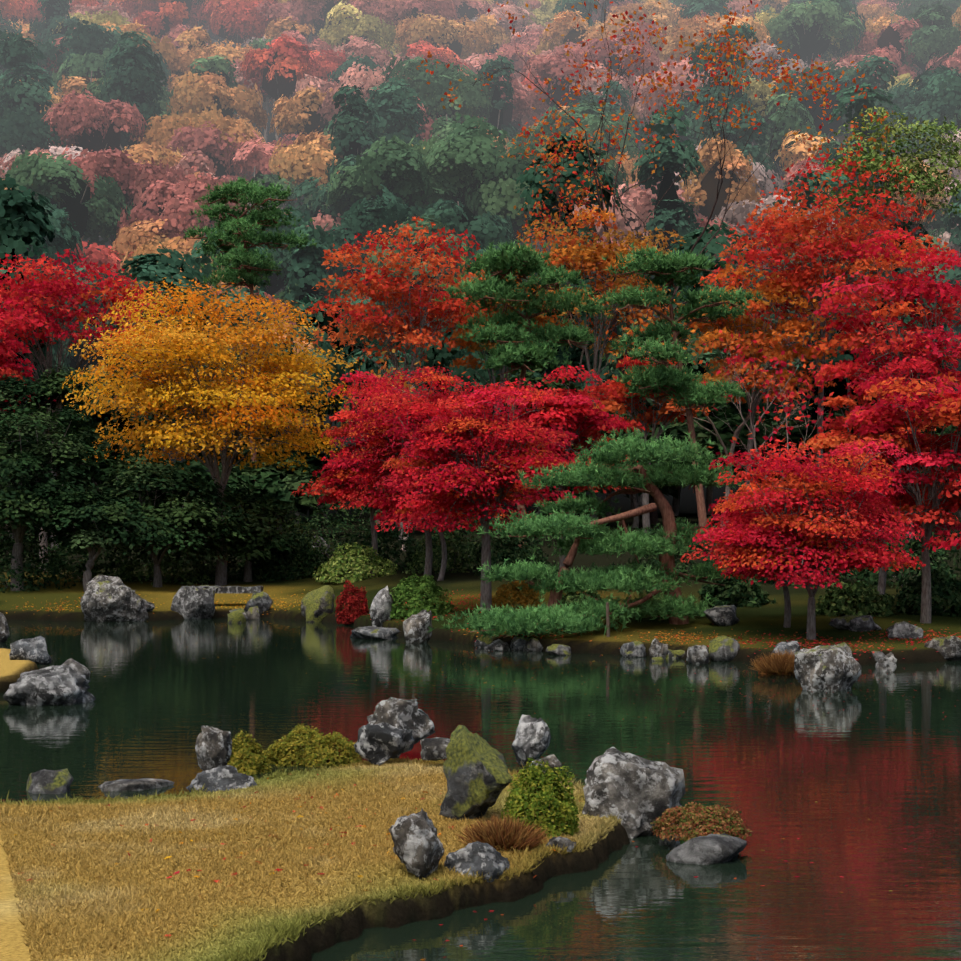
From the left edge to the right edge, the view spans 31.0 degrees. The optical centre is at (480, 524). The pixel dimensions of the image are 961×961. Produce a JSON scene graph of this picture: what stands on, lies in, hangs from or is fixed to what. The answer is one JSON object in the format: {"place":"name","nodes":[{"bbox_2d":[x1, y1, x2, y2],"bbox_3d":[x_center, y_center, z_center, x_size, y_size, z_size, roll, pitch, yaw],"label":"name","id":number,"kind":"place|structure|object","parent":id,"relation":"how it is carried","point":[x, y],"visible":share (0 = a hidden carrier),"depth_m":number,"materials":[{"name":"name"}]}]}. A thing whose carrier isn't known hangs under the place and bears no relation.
{"place":"outdoors","nodes":[
{"label":"outdoors","id":0,"kind":"place"},
{"bbox_2d":[24,420,180,499],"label":"tree","id":1,"kind":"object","parent":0,"point":[103,444],"depth_m":92.12,"materials":[{"name":"green plant"}]},
{"bbox_2d":[133,459,257,517],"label":"tree","id":2,"kind":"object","parent":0,"point":[235,479],"depth_m":91.24,"materials":[{"name":"green plant"}]},
{"bbox_2d":[238,425,339,523],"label":"tree","id":3,"kind":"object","parent":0,"point":[312,460],"depth_m":104.87,"materials":[{"name":"green plant"}]},
{"bbox_2d":[0,618,960,960],"bbox_3d":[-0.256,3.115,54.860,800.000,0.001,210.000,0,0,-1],"label":"pond water","id":4,"kind":"structure","parent":0,"point":[862,776],"depth_m":23.84,"materials":[{"name":"green liquid"}]},
{"bbox_2d":[3,665,95,705],"bbox_3d":[-7.510,2.913,30.233,1.517,0.894,1.300,0,0,-1],"label":"rock","id":5,"kind":"object","parent":4,"relation":"on","point":[60,685],"visible":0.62,"depth_m":29.77,"materials":[{"name":"stone"}]},
{"bbox_2d":[26,769,73,793],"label":"rock","id":6,"kind":"object","parent":4,"relation":"on","point":[44,781],"visible":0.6,"depth_m":20.09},
{"bbox_2d":[98,778,174,791],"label":"rock","id":7,"kind":"object","parent":4,"relation":"on","point":[130,784],"visible":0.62,"depth_m":20.30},
{"bbox_2d":[350,626,400,639],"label":"rock","id":8,"kind":"object","parent":4,"relation":"in","point":[373,632],"visible":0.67,"depth_m":46.93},
{"bbox_2d":[367,697,434,744],"bbox_3d":[-1.059,2.697,23.027,0.928,0.803,0.876,0,0,-1],"label":"rock","id":9,"kind":"object","parent":4,"relation":"on","point":[403,714],"visible":0.75,"depth_m":22.93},
{"bbox_2d":[403,610,432,642],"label":"rock","id":10,"kind":"object","parent":4,"relation":"in","point":[416,629],"visible":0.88,"depth_m":45.26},
{"bbox_2d":[511,715,550,768],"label":"rock","id":11,"kind":"object","parent":4,"relation":"on","point":[532,738],"visible":0.9,"depth_m":21.42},
{"bbox_2d":[686,645,708,663],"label":"rock","id":12,"kind":"object","parent":4,"relation":"in","point":[697,654],"visible":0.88,"depth_m":38.58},
{"bbox_2d":[650,801,751,840],"bbox_3d":[2.132,2.882,16.822,0.931,0.386,0.853,0,0,-17],"label":"shrub","id":13,"kind":"object","parent":4,"relation":"in","point":[703,817],"visible":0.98,"depth_m":16.64,"materials":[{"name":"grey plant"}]},
{"bbox_2d":[666,833,746,864],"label":"rock","id":14,"kind":"object","parent":4,"relation":"on","point":[709,849],"visible":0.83,"depth_m":15.91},
{"bbox_2d":[794,642,861,690],"bbox_3d":[6.585,2.828,32.777,1.203,1.174,0.975,0,0,-38],"label":"rock","id":15,"kind":"object","parent":4,"relation":"in","point":[837,667],"visible":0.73,"depth_m":32.45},
{"bbox_2d":[0,6,960,960],"bbox_3d":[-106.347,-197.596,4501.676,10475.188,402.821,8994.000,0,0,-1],"label":"terrain","id":16,"kind":"structure","parent":0,"point":[458,586],"depth_m":44.13,"materials":[{"name":"plant"}]},
{"bbox_2d":[0,308,55,410],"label":"red maple","id":17,"kind":"object","parent":16,"relation":"on","point":[6,367],"visible":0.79,"depth_m":80.82,"materials":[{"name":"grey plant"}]},
{"bbox_2d":[9,636,51,664],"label":"rock","id":18,"kind":"object","parent":16,"relation":"on","point":[33,650],"visible":0.96,"depth_m":36.65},
{"bbox_2d":[0,532,75,592],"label":"undergrowth shrub","id":19,"kind":"object","parent":16,"relation":"on","point":[29,579],"visible":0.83,"depth_m":64.88,"materials":[{"name":"green plant"}]},
{"bbox_2d":[0,364,105,571],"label":"evergreen","id":20,"kind":"object","parent":16,"relation":"on","point":[44,389],"visible":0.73,"depth_m":73.00,"materials":[{"name":"green plant"}]},
{"bbox_2d":[0,401,117,590],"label":"evergreen","id":21,"kind":"object","parent":16,"relation":"on","point":[26,506],"visible":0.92,"depth_m":63.40,"materials":[{"name":"green plant"}]},
{"bbox_2d":[0,507,118,571],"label":"undergrowth shrub","id":22,"kind":"object","parent":16,"relation":"on","point":[27,556],"visible":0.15,"depth_m":74.84,"materials":[{"name":"green plant"}]},
{"bbox_2d":[30,533,133,582],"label":"undergrowth shrub","id":23,"kind":"object","parent":16,"relation":"on","point":[80,571],"visible":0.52,"depth_m":68.53,"materials":[{"name":"green plant"}]},
{"bbox_2d":[0,249,169,548],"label":"red maple","id":24,"kind":"object","parent":16,"relation":"on","point":[40,292],"visible":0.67,"depth_m":86.48,"materials":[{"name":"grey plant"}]},
{"bbox_2d":[48,489,147,591],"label":"evergreen","id":25,"kind":"object","parent":16,"relation":"on","point":[87,537],"visible":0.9,"depth_m":62.81,"materials":[{"name":"green plant"}]},
{"bbox_2d":[80,575,154,621],"bbox_3d":[-11.848,2.610,55.888,2.481,1.949,1.791,0,0,17],"label":"rock","id":26,"kind":"object","parent":16,"relation":"on","point":[104,598],"visible":0.77,"depth_m":55.33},
{"bbox_2d":[30,450,252,586],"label":"evergreen","id":27,"kind":"object","parent":16,"relation":"on","point":[179,530],"visible":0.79,"depth_m":65.23,"materials":[{"name":"green plant"}]},
{"bbox_2d":[106,542,215,584],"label":"undergrowth shrub","id":28,"kind":"object","parent":16,"relation":"on","point":[149,567],"visible":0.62,"depth_m":67.97,"materials":[{"name":"green plant"}]},
{"bbox_2d":[171,586,214,618],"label":"rock","id":29,"kind":"object","parent":16,"relation":"on","point":[192,602],"visible":0.77,"depth_m":56.71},
{"bbox_2d":[198,585,262,592],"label":"stone bridge","id":30,"kind":"structure","parent":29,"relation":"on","point":[230,589],"depth_m":58.75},
{"bbox_2d":[195,725,231,770],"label":"rock","id":31,"kind":"object","parent":16,"relation":"on","point":[213,747],"visible":0.98,"depth_m":20.40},
{"bbox_2d":[61,275,369,585],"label":"yellow tree","id":32,"kind":"object","parent":16,"relation":"on","point":[159,389],"visible":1,"depth_m":66.65,"materials":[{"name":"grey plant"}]},
{"bbox_2d":[186,765,256,792],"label":"rock","id":33,"kind":"object","parent":16,"relation":"on","point":[228,777],"visible":0.58,"depth_m":18.92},
{"bbox_2d":[183,483,307,581],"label":"evergreen","id":34,"kind":"object","parent":16,"relation":"on","point":[256,512],"visible":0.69,"depth_m":68.09,"materials":[{"name":"green plant"}]},
{"bbox_2d":[227,729,271,774],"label":"shrub","id":35,"kind":"object","parent":16,"relation":"on","point":[248,751],"visible":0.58,"depth_m":21.63,"materials":[{"name":"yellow plant"}]},
{"bbox_2d":[182,175,316,523],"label":"tall pine","id":36,"kind":"object","parent":16,"relation":"on","point":[239,234],"visible":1,"depth_m":95.80,"materials":[{"name":"green plant"}]},
{"bbox_2d":[244,591,273,613],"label":"rock","id":37,"kind":"object","parent":16,"relation":"on","point":[263,601],"visible":0.54,"depth_m":57.67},
{"bbox_2d":[211,455,346,529],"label":"tree","id":38,"kind":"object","parent":16,"relation":"on","point":[273,481],"depth_m":93.55,"materials":[{"name":"green plant"}]},
{"bbox_2d":[237,534,328,580],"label":"shrub","id":39,"kind":"object","parent":16,"relation":"on","point":[302,564],"visible":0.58,"depth_m":69.25,"materials":[{"name":"green plant"}]},
{"bbox_2d":[254,506,338,575],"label":"undergrowth shrub","id":40,"kind":"object","parent":16,"relation":"on","point":[323,548],"visible":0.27,"depth_m":71.96,"materials":[{"name":"green plant"}]},
{"bbox_2d":[0,756,621,960],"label":"lawn grass","id":41,"kind":"structure","parent":16,"relation":"on","point":[366,779],"depth_m":14.82,"materials":[{"name":"plant"}]},
{"bbox_2d":[262,723,362,766],"bbox_3d":[-2.223,2.922,22.556,1.455,0.636,0.776,0,0,-1],"label":"shrub","id":42,"kind":"object","parent":16,"relation":"on","point":[285,751],"visible":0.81,"depth_m":22.39,"materials":[{"name":"green plant"}]},
{"bbox_2d":[301,585,334,621],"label":"rock","id":43,"kind":"object","parent":16,"relation":"on","point":[317,605],"visible":0.75,"depth_m":55.15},
{"bbox_2d":[283,500,394,562],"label":"undergrowth shrub","id":44,"kind":"object","parent":16,"relation":"on","point":[313,523],"visible":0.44,"depth_m":79.01,"materials":[{"name":"green plant"}]},
{"bbox_2d":[335,579,368,624],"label":"shrub","id":45,"kind":"object","parent":16,"relation":"on","point":[349,603],"visible":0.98,"depth_m":53.30,"materials":[{"name":"red plant"}]},
{"bbox_2d":[291,370,415,576],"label":"red maple","id":46,"kind":"object","parent":16,"relation":"on","point":[339,475],"visible":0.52,"depth_m":66.08,"materials":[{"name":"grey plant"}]},
{"bbox_2d":[312,542,397,583],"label":"shrub","id":47,"kind":"object","parent":16,"relation":"on","point":[354,564],"visible":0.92,"depth_m":65.80,"materials":[{"name":"green plant"}]},
{"bbox_2d":[334,522,425,570],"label":"undergrowth shrub","id":48,"kind":"object","parent":16,"relation":"on","point":[406,542],"visible":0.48,"depth_m":69.50,"materials":[{"name":"green plant"}]},
{"bbox_2d":[369,585,393,626],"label":"rock","id":49,"kind":"object","parent":16,"relation":"on","point":[380,608],"visible":0.65,"depth_m":50.35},
{"bbox_2d":[354,722,414,764],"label":"rock","id":50,"kind":"object","parent":16,"relation":"on","point":[380,743],"visible":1,"depth_m":20.70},
{"bbox_2d":[332,342,465,550],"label":"maple","id":51,"kind":"object","parent":16,"relation":"on","point":[387,370],"visible":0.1,"depth_m":79.54,"materials":[{"name":"red plant"}]},
{"bbox_2d":[305,216,496,539],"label":"red maple","id":52,"kind":"object","parent":16,"relation":"on","point":[393,292],"visible":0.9,"depth_m":89.13,"materials":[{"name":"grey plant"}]},
{"bbox_2d":[389,808,443,879],"bbox_3d":[-0.535,2.660,14.290,0.417,0.657,0.471,0,0,15],"label":"rock","id":53,"kind":"object","parent":16,"relation":"on","point":[418,849],"visible":0.96,"depth_m":14.12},
{"bbox_2d":[323,364,514,575],"bbox_3d":[-1.813,-1.713,62.642,7.150,8.141,7.540,0,0,-36],"label":"red maple","id":54,"kind":"object","parent":16,"relation":"on","point":[392,403],"visible":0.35,"depth_m":61.50,"materials":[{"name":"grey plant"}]},
{"bbox_2d":[389,573,454,619],"bbox_3d":[-1.724,2.109,50.612,1.959,1.356,1.638,0,0,-1],"label":"shrub","id":55,"kind":"object","parent":16,"relation":"on","point":[422,587],"visible":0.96,"depth_m":50.29,"materials":[{"name":"green plant"}]},
{"bbox_2d":[420,737,449,760],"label":"rock","id":56,"kind":"object","parent":16,"relation":"on","point":[433,749],"visible":0.75,"depth_m":20.46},
{"bbox_2d":[366,414,506,580],"bbox_3d":[-1.575,-0.833,61.927,5.144,6.383,5.883,0,0,-1],"label":"red maple","id":57,"kind":"object","parent":16,"relation":"on","point":[404,508],"visible":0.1,"depth_m":61.80,"materials":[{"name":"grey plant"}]},
{"bbox_2d":[402,527,495,573],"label":"undergrowth shrub","id":58,"kind":"object","parent":16,"relation":"on","point":[464,556],"visible":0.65,"depth_m":65.19,"materials":[{"name":"green plant"}]},
{"bbox_2d":[439,725,512,820],"bbox_3d":[0.035,2.460,16.632,0.618,1.026,0.730,0,0,-43],"label":"rock","id":59,"kind":"object","parent":16,"relation":"on","point":[478,776],"visible":0.96,"depth_m":16.50,"materials":[{"name":"stone"}]},
{"bbox_2d":[444,841,509,882],"bbox_3d":[-0.048,2.842,14.508,0.520,0.376,0.567,0,0,-45],"label":"rock","id":60,"kind":"object","parent":16,"relation":"on","point":[487,860],"visible":0.81,"depth_m":14.41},
{"bbox_2d":[409,513,548,562],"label":"undergrowth shrub","id":61,"kind":"object","parent":16,"relation":"on","point":[446,536],"visible":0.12,"depth_m":70.97,"materials":[{"name":"green plant"}]},
{"bbox_2d":[0,0,960,516],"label":"trees","id":62,"kind":"object","parent":16,"relation":"on","point":[392,164],"visible":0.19,"depth_m":166.71,"materials":[{"name":"orange plant"}]},
{"bbox_2d":[0,0,960,525],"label":"trees","id":63,"kind":"object","parent":16,"relation":"on","point":[398,98],"visible":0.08,"depth_m":160.29,"materials":[{"name":"pink plant"}]},
{"bbox_2d":[0,0,960,523],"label":"trees","id":64,"kind":"object","parent":16,"relation":"on","point":[274,72],"visible":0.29,"depth_m":178.46,"materials":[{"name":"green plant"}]},
{"bbox_2d":[0,0,960,531],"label":"trees","id":65,"kind":"object","parent":16,"relation":"on","point":[78,118],"visible":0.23,"depth_m":162.25,"materials":[{"name":"pink plant"}]},
{"bbox_2d":[0,0,960,523],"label":"trees","id":66,"kind":"object","parent":16,"relation":"on","point":[308,156],"visible":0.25,"depth_m":157.91,"materials":[{"name":"grey plant"}]},
{"bbox_2d":[374,378,588,610],"bbox_3d":[0.117,-0.694,50.380,6.408,6.997,6.803,0,0,-1],"label":"red maple","id":67,"kind":"object","parent":16,"relation":"on","point":[463,490],"visible":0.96,"depth_m":49.33,"materials":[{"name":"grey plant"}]},
{"bbox_2d":[6,591,960,959],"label":"fallen leaves","id":68,"kind":"object","parent":16,"relation":"on","point":[544,683],"visible":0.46,"depth_m":40.77,"materials":[{"name":"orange plant"}]},
{"bbox_2d":[422,268,555,531],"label":"orange maple","id":69,"kind":"object","parent":16,"relation":"on","point":[475,346],"visible":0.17,"depth_m":92.56,"materials":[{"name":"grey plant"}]},
{"bbox_2d":[454,812,550,850],"bbox_3d":[0.190,2.748,15.608,0.911,0.299,0.852,0,0,-1],"label":"dry grass tussock","id":70,"kind":"object","parent":16,"relation":"on","point":[521,835],"visible":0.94,"depth_m":15.45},
{"bbox_2d":[473,533,558,575],"bbox_3d":[1.249,1.115,63.187,2.981,1.724,2.747,0,0,-29],"label":"undergrowth shrub","id":71,"kind":"object","parent":16,"relation":"on","point":[502,553],"visible":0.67,"depth_m":62.72,"materials":[{"name":"green plant"}]},
{"bbox_2d":[492,580,542,607],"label":"shrub","id":72,"kind":"object","parent":16,"relation":"on","point":[514,595],"visible":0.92,"depth_m":51.02,"materials":[{"name":"brown plant"}]},
{"bbox_2d":[432,237,612,547],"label":"pine","id":73,"kind":"object","parent":16,"relation":"on","point":[525,261],"visible":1,"depth_m":76.89,"materials":[{"name":"green plant"}]},
{"bbox_2d":[499,758,579,837],"bbox_3d":[0.549,2.588,16.251,0.762,0.799,0.612,0,0,-1],"label":"shrub","id":74,"kind":"object","parent":16,"relation":"on","point":[550,801],"visible":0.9,"depth_m":16.11,"materials":[{"name":"green plant"}]},
{"bbox_2d":[496,365,637,569],"bbox_3d":[2.804,-1.349,56.347,4.961,7.553,4.988,0,0,-25],"label":"red maple","id":75,"kind":"object","parent":16,"relation":"on","point":[563,406],"visible":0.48,"depth_m":55.42,"materials":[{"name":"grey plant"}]},
{"bbox_2d":[561,589,601,614],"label":"undergrowth shrub","id":76,"kind":"object","parent":16,"relation":"on","point":[568,597],"visible":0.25,"depth_m":48.82,"materials":[{"name":"green plant"}]},
{"bbox_2d":[427,424,755,639],"bbox_3d":[3.019,0.107,44.920,8.725,5.510,5.084,0,0,-44],"label":"cloud pine","id":77,"kind":"object","parent":16,"relation":"on","point":[588,535],"visible":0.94,"depth_m":44.61,"materials":[{"name":"green plant"}]},
{"bbox_2d":[512,204,685,520],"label":"orange maple","id":78,"kind":"object","parent":16,"relation":"on","point":[576,255],"visible":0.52,"depth_m":92.60,"materials":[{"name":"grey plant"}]},
{"bbox_2d":[620,641,645,656],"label":"rock","id":79,"kind":"object","parent":16,"relation":"on","point":[634,649],"visible":0.77,"depth_m":40.63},
{"bbox_2d":[582,747,685,838],"bbox_3d":[1.541,2.794,17.547,1.082,1.068,0.793,0,0,-1],"label":"rock","id":80,"kind":"object","parent":16,"relation":"on","point":[638,794],"visible":0.69,"depth_m":17.26,"materials":[{"name":"stone"}]},
{"bbox_2d":[579,356,719,532],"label":"red maple","id":81,"kind":"object","parent":16,"relation":"on","point":[614,394],"visible":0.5,"depth_m":83.85,"materials":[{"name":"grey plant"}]},
{"bbox_2d":[416,0,911,524],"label":"tall bare tree","id":82,"kind":"object","parent":16,"relation":"on","point":[584,200],"visible":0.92,"depth_m":97.04,"materials":[{"name":"orange plant"}]},
{"bbox_2d":[599,242,763,551],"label":"pine","id":83,"kind":"object","parent":16,"relation":"on","point":[663,375],"visible":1,"depth_m":71.64,"materials":[{"name":"green plant"}]},
{"bbox_2d":[612,519,750,580],"bbox_3d":[7.343,0.929,60.740,4.436,2.252,4.333,0,0,-43],"label":"undergrowth shrub","id":84,"kind":"object","parent":16,"relation":"on","point":[654,561],"visible":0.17,"depth_m":60.31,"materials":[{"name":"green plant"}]},
{"bbox_2d":[580,262,853,525],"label":"maple","id":85,"kind":"object","parent":16,"relation":"on","point":[742,424],"visible":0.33,"depth_m":86.78,"materials":[{"name":"orange plant"}]},
{"bbox_2d":[704,605,739,625],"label":"rock","id":86,"kind":"object","parent":16,"relation":"on","point":[724,615],"visible":0.88,"depth_m":44.94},
{"bbox_2d":[708,635,739,660],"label":"rock","id":87,"kind":"object","parent":16,"relation":"on","point":[724,648],"visible":0.75,"depth_m":39.36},
{"bbox_2d":[697,574,775,607],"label":"undergrowth shrub","id":88,"kind":"object","parent":16,"relation":"on","point":[735,593],"visible":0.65,"depth_m":49.55,"materials":[{"name":"green plant"}]},
{"bbox_2d":[681,260,836,502],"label":"red maple","id":89,"kind":"object","parent":16,"relation":"on","point":[726,327],"visible":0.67,"depth_m":85.36,"materials":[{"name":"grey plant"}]},
{"bbox_2d":[702,330,834,487],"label":"pale bare tree","id":90,"kind":"object","parent":16,"relation":"on","point":[819,411],"visible":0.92,"depth_m":76.93,"materials":[{"name":"brown plant"}]},
{"bbox_2d":[749,647,795,673],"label":"dry grass tussock","id":91,"kind":"object","parent":16,"relation":"on","point":[781,663],"visible":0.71,"depth_m":35.21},
{"bbox_2d":[701,465,874,627],"bbox_3d":[7.741,0.696,44.222,4.500,4.496,4.328,0,0,-1],"label":"maple","id":92,"kind":"object","parent":16,"relation":"on","point":[740,570],"visible":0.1,"depth_m":43.99,"materials":[{"name":"red plant"}]},
{"bbox_2d":[680,437,925,639],"bbox_3d":[7.682,0.489,41.494,5.848,5.170,6.186,0,0,-1],"label":"maple","id":93,"kind":"object","parent":16,"relation":"on","point":[780,537],"visible":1,"depth_m":40.55,"materials":[{"name":"red plant"}]},
{"bbox_2d":[694,153,950,485],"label":"red maple","id":94,"kind":"object","parent":16,"relation":"on","point":[836,247],"visible":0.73,"depth_m":86.70,"materials":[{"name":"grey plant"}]},
{"bbox_2d":[829,615,881,631],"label":"rock","id":95,"kind":"object","parent":16,"relation":"on","point":[853,623],"visible":0.9,"depth_m":43.12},
{"bbox_2d":[815,580,896,616],"bbox_3d":[10.114,2.038,46.936,2.358,1.102,1.914,0,0,-1],"label":"undergrowth shrub","id":96,"kind":"object","parent":16,"relation":"on","point":[849,599],"visible":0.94,"depth_m":46.48,"materials":[{"name":"green plant"}]},
{"bbox_2d":[798,378,940,594],"bbox_3d":[11.245,-0.718,48.926,3.882,6.769,4.136,0,0,35],"label":"maple","id":97,"kind":"object","parent":16,"relation":"on","point":[828,441],"visible":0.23,"depth_m":48.77,"materials":[{"name":"red plant"}]},
{"bbox_2d":[806,228,960,539],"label":"red maple","id":98,"kind":"object","parent":16,"relation":"on","point":[929,349],"visible":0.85,"depth_m":79.78,"materials":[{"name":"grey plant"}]},
{"bbox_2d":[813,106,960,514],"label":"green tree","id":99,"kind":"object","parent":16,"relation":"on","point":[919,176],"visible":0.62,"depth_m":107.22,"materials":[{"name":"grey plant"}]},
{"bbox_2d":[819,355,960,623],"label":"maple","id":100,"kind":"object","parent":16,"relation":"on","point":[915,484],"visible":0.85,"depth_m":44.51,"materials":[{"name":"red plant"}]},
{"bbox_2d":[886,621,922,638],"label":"rock","id":101,"kind":"object","parent":16,"relation":"on","point":[903,630],"visible":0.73,"depth_m":41.61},
{"bbox_2d":[857,526,960,589],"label":"undergrowth shrub","id":102,"kind":"object","parent":16,"relation":"on","point":[914,545],"visible":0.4,"depth_m":55.01,"materials":[{"name":"green plant"}]},
{"bbox_2d":[893,567,960,616],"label":"undergrowth shrub","id":103,"kind":"object","parent":16,"relation":"on","point":[949,594],"visible":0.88,"depth_m":47.01,"materials":[{"name":"green plant"}]},
{"bbox_2d":[924,636,960,660],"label":"rock","id":104,"kind":"object","parent":16,"relation":"on","point":[948,647],"visible":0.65,"depth_m":39.38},
{"bbox_2d":[475,365,580,454],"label":"evergreen backdrop","id":105,"kind":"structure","parent":0,"point":[553,384],"depth_m":100.52,"materials":[{"name":"green plant"}]},
{"bbox_2d":[561,406,717,527],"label":"tree","id":106,"kind":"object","parent":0,"point":[665,490],"depth_m":92.99,"materials":[{"name":"green plant"}]},
{"bbox_2d":[640,405,788,524],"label":"tree","id":107,"kind":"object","parent":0,"point":[725,432],"depth_m":91.93,"materials":[{"name":"green plant"}]},
{"bbox_2d":[753,408,880,504],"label":"evergreen backdrop","id":108,"kind":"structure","parent":0,"point":[796,435],"depth_m":95.07,"materials":[{"name":"green plant"}]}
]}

